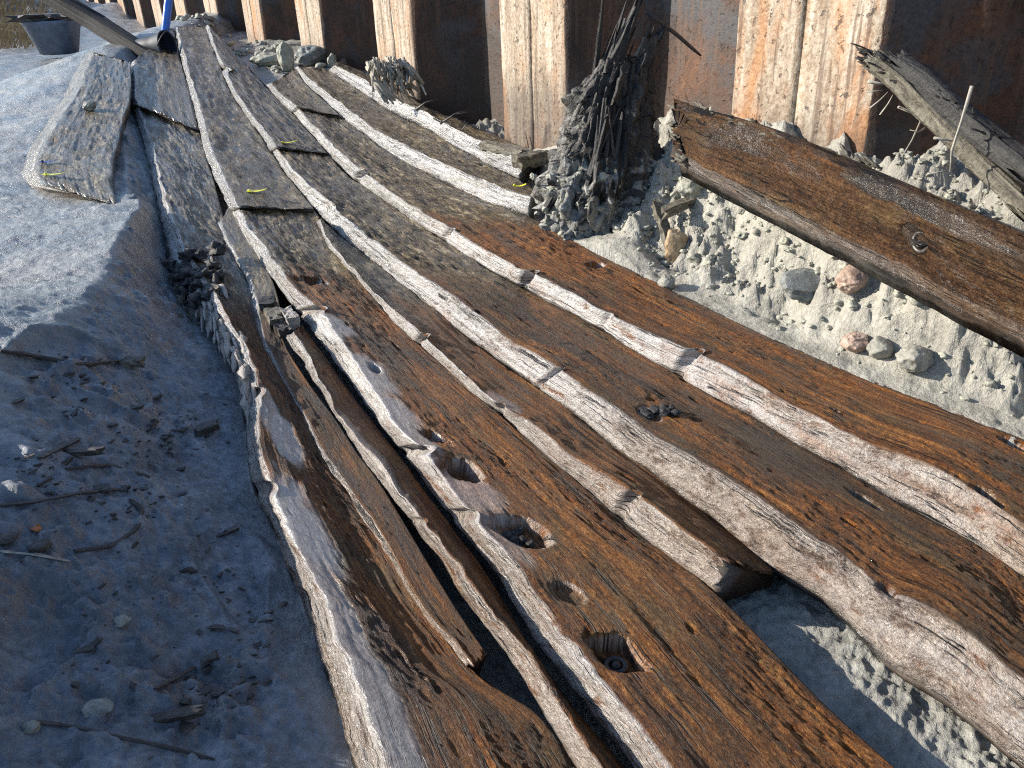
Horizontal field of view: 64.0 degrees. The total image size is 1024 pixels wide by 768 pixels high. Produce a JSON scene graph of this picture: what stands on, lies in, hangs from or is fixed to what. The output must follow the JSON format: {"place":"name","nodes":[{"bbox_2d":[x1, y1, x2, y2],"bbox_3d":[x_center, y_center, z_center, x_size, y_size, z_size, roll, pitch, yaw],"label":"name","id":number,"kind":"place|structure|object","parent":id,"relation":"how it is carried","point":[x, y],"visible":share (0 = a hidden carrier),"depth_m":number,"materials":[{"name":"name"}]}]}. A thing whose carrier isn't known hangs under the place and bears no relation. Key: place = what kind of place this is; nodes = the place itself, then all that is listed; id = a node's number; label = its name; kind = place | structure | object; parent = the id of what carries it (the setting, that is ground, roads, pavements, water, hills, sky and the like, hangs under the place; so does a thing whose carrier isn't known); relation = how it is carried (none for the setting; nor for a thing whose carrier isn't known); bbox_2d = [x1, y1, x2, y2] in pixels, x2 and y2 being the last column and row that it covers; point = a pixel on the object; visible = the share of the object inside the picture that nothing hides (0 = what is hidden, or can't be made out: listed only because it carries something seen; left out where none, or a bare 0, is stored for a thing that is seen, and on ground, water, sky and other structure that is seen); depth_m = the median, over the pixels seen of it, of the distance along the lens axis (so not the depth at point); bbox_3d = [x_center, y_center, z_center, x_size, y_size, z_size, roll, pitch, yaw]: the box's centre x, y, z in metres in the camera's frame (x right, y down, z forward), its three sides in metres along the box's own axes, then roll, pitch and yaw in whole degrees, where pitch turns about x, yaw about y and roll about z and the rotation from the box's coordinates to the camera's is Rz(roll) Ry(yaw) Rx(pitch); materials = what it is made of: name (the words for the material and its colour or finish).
{"place":"outdoors","nodes":[
{"label":"outdoors","id":0,"kind":"place"},
{"bbox_2d":[0,0,96,48],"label":"dry grass","id":1,"kind":"structure","parent":0,"point":[8,36],"depth_m":9.40,"materials":[{"name":"brown plant"}]},
{"bbox_2d":[0,0,1023,767],"bbox_3d":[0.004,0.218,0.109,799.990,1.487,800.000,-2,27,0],"label":"ground","id":2,"kind":"structure","parent":0,"point":[82,278],"depth_m":1.43,"materials":[{"name":"grey sand"}]},
{"bbox_2d":[0,531,18,544],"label":"mud clod","id":3,"kind":"object","parent":2,"relation":"on","point":[9,537],"visible":1,"depth_m":1.14,"materials":[{"name":"grey soil"}]},
{"bbox_2d":[21,719,40,732],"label":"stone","id":4,"kind":"object","parent":2,"relation":"on","point":[32,726],"visible":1,"depth_m":0.93,"materials":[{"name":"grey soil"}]},
{"bbox_2d":[0,550,69,561],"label":"stick","id":5,"kind":"object","parent":2,"relation":"on","point":[37,555],"visible":1,"depth_m":1.14,"materials":[{"name":"grey wood"}]},
{"bbox_2d":[29,524,41,531],"bbox_3d":[-0.687,0.208,1.183,0.016,0.008,0.010,-2,27,0],"label":"leaf","id":6,"kind":"object","parent":2,"relation":"on","point":[37,528],"visible":1,"depth_m":1.18,"materials":[{"name":"orange plant"}]},
{"bbox_2d":[27,538,52,552],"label":"mud clod","id":7,"kind":"object","parent":2,"relation":"on","point":[40,545],"visible":1,"depth_m":1.15,"materials":[{"name":"grey soil"}]},
{"bbox_2d":[19,19,80,54],"bbox_3d":[-4.226,-3.211,7.593,0.470,0.290,0.430,-2,27,0],"label":"tub","id":8,"kind":"object","parent":2,"relation":"on","point":[55,37],"visible":0.84,"depth_m":7.46,"materials":[{"name":"grey plastic"}]},
{"bbox_2d":[4,13,69,21],"bbox_3d":[-4.241,-3.364,7.511,0.650,0.064,0.489,-7,27,-9],"label":"board","id":9,"kind":"object","parent":8,"relation":"on","point":[39,17],"visible":0.72,"depth_m":7.34,"materials":[{"name":"grey wood"}]},
{"bbox_2d":[37,437,80,459],"bbox_3d":[-0.750,0.106,1.360,0.018,0.043,0.130,-3,27,-2],"label":"stick","id":10,"kind":"object","parent":2,"relation":"on","point":[65,444],"visible":1,"depth_m":1.36,"materials":[{"name":"wood"}]},
{"bbox_2d":[0,488,119,505],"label":"stick","id":11,"kind":"object","parent":2,"relation":"on","point":[56,497],"visible":1,"depth_m":1.25,"materials":[{"name":"wood"}]},
{"bbox_2d":[0,349,120,365],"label":"stick","id":12,"kind":"object","parent":2,"relation":"on","point":[47,358],"visible":1,"depth_m":1.60,"materials":[{"name":"wood"}]},
{"bbox_2d":[23,50,131,203],"bbox_3d":[-2.149,-1.400,4.157,0.411,0.370,3.502,-11,28,-17],"label":"hull plank","id":13,"kind":"object","parent":2,"relation":"on","point":[78,142],"visible":0.99,"depth_m":3.59,"materials":[{"name":"grey wood"}]},
{"bbox_2d":[41,171,67,175],"bbox_3d":[-1.705,-0.780,3.057,0.100,0.022,0.022,3,27,11],"label":"find tag","id":14,"kind":"object","parent":13,"relation":"on","point":[45,174],"visible":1,"depth_m":3.06,"materials":[{"name":"yellow plastic"}]},
{"bbox_2d":[82,100,96,110],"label":"stone","id":15,"kind":"object","parent":13,"relation":"on","point":[88,105],"visible":1,"depth_m":3.94,"materials":[{"name":"grey stone"}]},
{"bbox_2d":[62,446,104,456],"bbox_3d":[-0.730,0.115,1.370,0.099,0.012,0.014,-4,27,-4],"label":"stick","id":16,"kind":"object","parent":2,"relation":"on","point":[79,452],"visible":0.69,"depth_m":1.37,"materials":[{"name":"wood"}]},
{"bbox_2d":[81,697,113,717],"bbox_3d":[-0.498,0.390,0.987,0.039,0.014,0.031,-2,27,0],"label":"stone","id":17,"kind":"object","parent":2,"relation":"on","point":[103,706],"visible":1,"depth_m":0.98,"materials":[{"name":"grey stone"}]},
{"bbox_2d":[65,464,149,477],"bbox_3d":[-0.683,0.142,1.380,0.121,0.071,0.039,-22,33,-34],"label":"stick","id":18,"kind":"object","parent":2,"relation":"on","point":[139,473],"visible":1,"depth_m":1.38,"materials":[{"name":"wood"}]},
{"bbox_2d":[74,498,143,551],"bbox_3d":[-0.609,0.223,1.263,0.042,0.035,0.153,1,27,7],"label":"stick","id":19,"kind":"object","parent":2,"relation":"on","point":[138,507],"visible":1,"depth_m":1.25,"materials":[{"name":"wood"}]},
{"bbox_2d":[39,0,183,70],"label":"beam","id":20,"kind":"structure","parent":2,"relation":"on","point":[97,23],"depth_m":5.86,"materials":[{"name":"grey wood"}]},
{"bbox_2d":[113,614,130,627],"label":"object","id":21,"kind":"object","parent":2,"relation":"on","point":[120,621],"visible":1,"depth_m":1.11,"materials":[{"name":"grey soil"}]},
{"bbox_2d":[36,720,214,759],"bbox_3d":[-0.452,0.414,0.958,0.196,0.081,0.013,-2,27,0],"label":"stick","id":22,"kind":"object","parent":2,"relation":"on","point":[126,738],"visible":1,"depth_m":0.95,"materials":[{"name":"wood"}]},
{"bbox_2d":[115,356,145,368],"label":"stick","id":23,"kind":"object","parent":2,"relation":"on","point":[128,362],"visible":0.85,"depth_m":1.76,"materials":[{"name":"wood"}]},
{"bbox_2d":[0,350,287,759],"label":"wood crumbs","id":24,"kind":"object","parent":2,"relation":"on","point":[186,727],"visible":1,"depth_m":1.26,"materials":[{"name":"wood"}]},
{"bbox_2d":[131,41,198,132],"bbox_3d":[-2.272,-1.994,5.271,0.320,0.350,3.359,-12,28,-18],"label":"hull plank","id":25,"kind":"object","parent":2,"relation":"on","point":[160,88],"visible":0.9,"depth_m":4.59,"materials":[{"name":"grey wood"}]},
{"bbox_2d":[135,28,176,51],"bbox_3d":[-2.454,-2.342,5.651,0.289,0.196,0.191,6,28,16],"label":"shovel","id":26,"kind":"object","parent":25,"relation":"on","point":[161,39],"visible":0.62,"depth_m":5.62,"materials":[{"name":"black"}]},
{"bbox_2d":[161,0,172,31],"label":"pole","id":27,"kind":"object","parent":25,"relation":"on","point":[167,13],"visible":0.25,"depth_m":6.25,"materials":[{"name":"blue plastic"}]},
{"bbox_2d":[153,666,195,689],"bbox_3d":[-0.440,0.383,1.070,0.009,0.046,0.081,3,27,10],"label":"stick","id":28,"kind":"object","parent":2,"relation":"on","point":[177,677],"visible":1,"depth_m":1.07,"materials":[{"name":"wood"}]},
{"bbox_2d":[150,705,206,722],"bbox_3d":[-0.424,0.409,1.004,0.096,0.010,0.017,-9,27,-12],"label":"stick","id":29,"kind":"object","parent":2,"relation":"on","point":[187,713],"visible":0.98,"depth_m":1.00,"materials":[{"name":"wood"}]},
{"bbox_2d":[194,418,220,436],"bbox_3d":[-0.620,0.091,1.671,0.060,0.017,0.031,-21,32,-33],"label":"stick","id":30,"kind":"object","parent":2,"relation":"on","point":[211,426],"visible":0.99,"depth_m":1.67,"materials":[{"name":"wood"}]},
{"bbox_2d":[176,26,313,212],"bbox_3d":[-1.786,-1.774,4.878,0.310,0.507,4.948,-12,28,-19],"label":"hull plank","id":31,"kind":"object","parent":2,"relation":"on","point":[241,159],"visible":1,"depth_m":3.68,"materials":[{"name":"grey wood"}]},
{"bbox_2d":[246,188,266,191],"bbox_3d":[-0.949,-0.715,3.047,0.075,0.020,0.022,1,27,7],"label":"find tag","id":32,"kind":"object","parent":31,"relation":"on","point":[249,190],"visible":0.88,"depth_m":3.04,"materials":[{"name":"yellow plastic"}]},
{"bbox_2d":[206,25,327,155],"bbox_3d":[-1.772,-1.972,5.196,0.231,0.450,4.200,-13,29,-21],"label":"hull plank","id":33,"kind":"object","parent":2,"relation":"on","point":[274,121],"visible":0.99,"depth_m":4.18,"materials":[{"name":"grey wood"}]},
{"bbox_2d":[276,41,293,71],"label":"stone","id":34,"kind":"object","parent":2,"relation":"on","point":[285,54],"visible":0.94,"depth_m":5.28,"materials":[{"name":"grey stone"}]},
{"bbox_2d":[294,45,325,66],"bbox_3d":[-1.330,-2.180,5.445,0.212,0.132,0.188,-2,27,0],"label":"stone","id":35,"kind":"object","parent":2,"relation":"on","point":[308,55],"visible":0.97,"depth_m":5.39,"materials":[{"name":"stone"}]},
{"bbox_2d":[327,53,336,66],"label":"stone","id":36,"kind":"object","parent":2,"relation":"on","point":[331,60],"visible":0.82,"depth_m":5.35,"materials":[{"name":"grey stone"}]},
{"bbox_2d":[217,207,486,674],"bbox_3d":[-0.592,-0.122,2.098,0.109,0.145,2.470,-13,29,-21],"label":"hull plank","id":37,"kind":"object","parent":2,"relation":"on","point":[355,477],"visible":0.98,"depth_m":1.52,"materials":[{"name":"brown wood"}]},
{"bbox_2d":[259,295,276,310],"bbox_3d":[-0.673,-0.221,2.261,0.047,0.030,0.068,-9,27,-12],"label":"wood fragment","id":38,"kind":"object","parent":37,"relation":"on","point":[268,301],"visible":0.78,"depth_m":2.24,"materials":[{"name":"grey wood"}]},
{"bbox_2d":[263,306,283,327],"bbox_3d":[-0.632,-0.177,2.180,0.042,0.036,0.118,-13,28,-20],"label":"wood fragment","id":39,"kind":"object","parent":37,"relation":"on","point":[273,315],"visible":0.81,"depth_m":2.15,"materials":[{"name":"grey wood"}]},
{"bbox_2d":[273,321,291,340],"bbox_3d":[-0.595,-0.137,2.120,0.036,0.037,0.072,-16,30,-25],"label":"wood fragment","id":40,"kind":"object","parent":37,"relation":"on","point":[282,329],"visible":0.84,"depth_m":2.10,"materials":[{"name":"grey wood"}]},
{"bbox_2d":[279,305,300,330],"bbox_3d":[-0.586,-0.173,2.164,0.038,0.044,0.100,-16,29,-25],"label":"wood fragment","id":41,"kind":"object","parent":37,"relation":"on","point":[291,317],"visible":0.86,"depth_m":2.13,"materials":[{"name":"grey wood"}]},
{"bbox_2d":[132,107,575,767],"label":"hull plank","id":42,"kind":"object","parent":2,"relation":"on","point":[410,689],"visible":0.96,"depth_m":1.28,"materials":[{"name":"brown wood"}]},
{"bbox_2d":[294,66,533,218],"bbox_3d":[-0.630,-1.290,4.012,0.306,0.348,2.965,-15,29,-24],"label":"hull plank","id":43,"kind":"object","parent":2,"relation":"on","point":[422,149],"visible":0.91,"depth_m":3.59,"materials":[{"name":"grey wood"}]},
{"bbox_2d":[329,62,539,183],"bbox_3d":[-0.520,-1.401,4.197,0.224,0.322,2.464,-17,30,-27],"label":"hull plank","id":44,"kind":"object","parent":2,"relation":"on","point":[468,139],"visible":0.68,"depth_m":3.84,"materials":[{"name":"grey wood"}]},
{"bbox_2d":[365,56,426,103],"bbox_3d":[-0.573,-1.515,4.079,0.305,0.223,0.223,-2,27,0],"label":"root tangle","id":45,"kind":"object","parent":44,"relation":"on","point":[399,71],"visible":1,"depth_m":4.04,"materials":[{"name":"grey wood"}]},
{"bbox_2d":[415,98,472,129],"bbox_3d":[-0.294,-1.181,3.596,0.257,0.139,0.012,-2,27,0],"label":"dry twig","id":46,"kind":"object","parent":44,"relation":"on","point":[424,103],"visible":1,"depth_m":3.59,"materials":[{"name":"grey wood"}]},
{"bbox_2d":[478,140,531,155],"bbox_3d":[-0.027,-0.972,3.395,0.064,0.037,0.353,-21,32,-33],"label":"wood fragment","id":47,"kind":"object","parent":44,"relation":"on","point":[506,149],"visible":0.84,"depth_m":3.39,"materials":[{"name":"grey wood"}]},
{"bbox_2d":[511,150,548,168],"bbox_3d":[0.079,-0.895,3.264,0.198,0.061,0.077,-21,32,-33],"label":"wood fragment","id":48,"kind":"object","parent":44,"relation":"on","point":[532,159],"visible":0.93,"depth_m":3.23,"materials":[{"name":"grey wood"}]},
{"bbox_2d":[285,325,624,767],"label":"hull plank","id":49,"kind":"object","parent":2,"relation":"on","point":[584,744],"visible":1,"depth_m":1.31,"materials":[{"name":"brown wood"}]},
{"bbox_2d":[317,218,775,601],"bbox_3d":[-0.195,-0.135,2.076,0.164,0.167,2.178,-17,30,-26],"label":"hull plank","id":50,"kind":"object","parent":2,"relation":"on","point":[720,561],"visible":0.99,"depth_m":1.56,"materials":[{"name":"brown wood"}]},
{"bbox_2d":[87,0,1023,160],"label":"sheet pile wall","id":51,"kind":"structure","parent":2,"relation":"on","point":[517,70],"depth_m":3.01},
{"bbox_2d":[233,208,893,767],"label":"hull plank","id":52,"kind":"object","parent":2,"relation":"on","point":[655,656],"visible":1,"depth_m":1.25,"materials":[{"name":"brown wood"}]},
{"bbox_2d":[175,13,1014,415],"bbox_3d":[-0.659,-1.486,4.224,0.410,0.658,8.401,-17,30,-27],"label":"rubble","id":53,"kind":"object","parent":2,"relation":"on","point":[741,235],"visible":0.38,"depth_m":2.26,"materials":[{"name":"grey stone"}]},
{"bbox_2d":[249,52,280,65],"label":"stone","id":54,"kind":"object","parent":53,"relation":"on","point":[265,59],"visible":0.74,"depth_m":5.42,"materials":[{"name":"grey stone"}]},
{"bbox_2d":[651,197,670,247],"bbox_3d":[0.463,-0.482,2.509,0.041,0.154,0.142,-11,28,-18],"label":"wood fragment","id":55,"kind":"object","parent":53,"relation":"on","point":[663,225],"visible":0.61,"depth_m":2.50,"materials":[{"name":"wood"}]},
{"bbox_2d":[661,197,695,220],"bbox_3d":[0.536,-0.551,2.490,0.253,0.061,0.044,-18,31,-29],"label":"wood fragment","id":56,"kind":"object","parent":53,"relation":"on","point":[674,208],"visible":0.61,"depth_m":2.46,"materials":[{"name":"wood"}]},
{"bbox_2d":[530,0,701,240],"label":"broken frame timber","id":57,"kind":"object","parent":2,"relation":"on","point":[602,158],"visible":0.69,"depth_m":2.62,"materials":[{"name":"wood"}]},
{"bbox_2d":[273,148,1023,767],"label":"hull plank","id":58,"kind":"object","parent":2,"relation":"on","point":[927,606],"visible":0.99,"depth_m":1.43,"materials":[{"name":"brown wood"}]},
{"bbox_2d":[293,109,1023,575],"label":"hull plank","id":59,"kind":"object","parent":2,"relation":"on","point":[961,475],"visible":0.99,"depth_m":1.82,"materials":[{"name":"brown wood"}]},
{"bbox_2d":[266,69,341,118],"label":"hull plank","id":60,"kind":"object","parent":59,"relation":"on","point":[291,91],"visible":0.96,"depth_m":4.37,"materials":[{"name":"grey wood"}]},
{"bbox_2d":[657,274,674,289],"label":"stone","id":61,"kind":"object","parent":2,"relation":"on","point":[667,281],"visible":0.91,"depth_m":2.30,"materials":[{"name":"grey stone"}]},
{"bbox_2d":[664,229,687,262],"bbox_3d":[0.495,-0.409,2.466,0.072,0.115,0.045,-2,27,0],"label":"stone","id":62,"kind":"object","parent":2,"relation":"on","point":[676,241],"visible":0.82,"depth_m":2.44,"materials":[{"name":"beige stone"}]},
{"bbox_2d":[677,178,703,197],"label":"stone","id":63,"kind":"object","parent":2,"relation":"on","point":[687,188],"visible":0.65,"depth_m":2.47,"materials":[{"name":"white stone"}]},
{"bbox_2d":[778,268,820,302],"bbox_3d":[0.743,-0.246,2.075,0.137,0.087,0.106,-2,27,0],"label":"stone","id":64,"kind":"object","parent":2,"relation":"on","point":[800,284],"visible":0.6,"depth_m":2.04,"materials":[{"name":"stone"}]},
{"bbox_2d":[667,98,1023,357],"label":"loose plank","id":65,"kind":"object","parent":2,"relation":"on","point":[960,265],"visible":1,"depth_m":1.65,"materials":[{"name":"brown wood"}]},
{"bbox_2d":[835,264,867,294],"bbox_3d":[0.809,-0.248,1.954,0.074,0.071,0.083,-2,27,0],"label":"stone","id":66,"kind":"object","parent":2,"relation":"on","point":[849,279],"visible":0.95,"depth_m":1.93,"materials":[{"name":"stone"}]},
{"bbox_2d":[840,331,868,352],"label":"stone","id":67,"kind":"object","parent":2,"relation":"on","point":[855,342],"visible":0.99,"depth_m":1.89,"materials":[{"name":"stone"}]},
{"bbox_2d":[866,336,893,358],"bbox_3d":[0.838,-0.080,1.863,0.057,0.053,0.058,-2,27,0],"label":"stone","id":68,"kind":"object","parent":2,"relation":"on","point":[879,347],"visible":1,"depth_m":1.85,"materials":[{"name":"grey stone"}]},
{"bbox_2d":[895,344,934,371],"bbox_3d":[0.881,-0.053,1.792,0.081,0.062,0.070,9,28,21],"label":"stone","id":69,"kind":"object","parent":2,"relation":"on","point":[915,358],"visible":1,"depth_m":1.77,"materials":[{"name":"grey stone"}]},
{"bbox_2d":[850,43,1023,221],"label":"split timber","id":70,"kind":"object","parent":2,"relation":"on","point":[988,152],"visible":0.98,"depth_m":1.64,"materials":[{"name":"grey wood"}]},
{"bbox_2d":[867,80,924,165],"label":"root strands","id":71,"kind":"object","parent":70,"relation":"hanging from","point":[881,83],"visible":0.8,"depth_m":1.79},
{"bbox_2d":[928,86,973,174],"bbox_3d":[0.845,-0.484,1.575,0.057,0.166,0.025,-2,27,0],"label":"dry twig","id":72,"kind":"object","parent":2,"relation":"on","point":[962,117],"visible":1,"depth_m":1.57,"materials":[{"name":"beige wood"}]}
]}

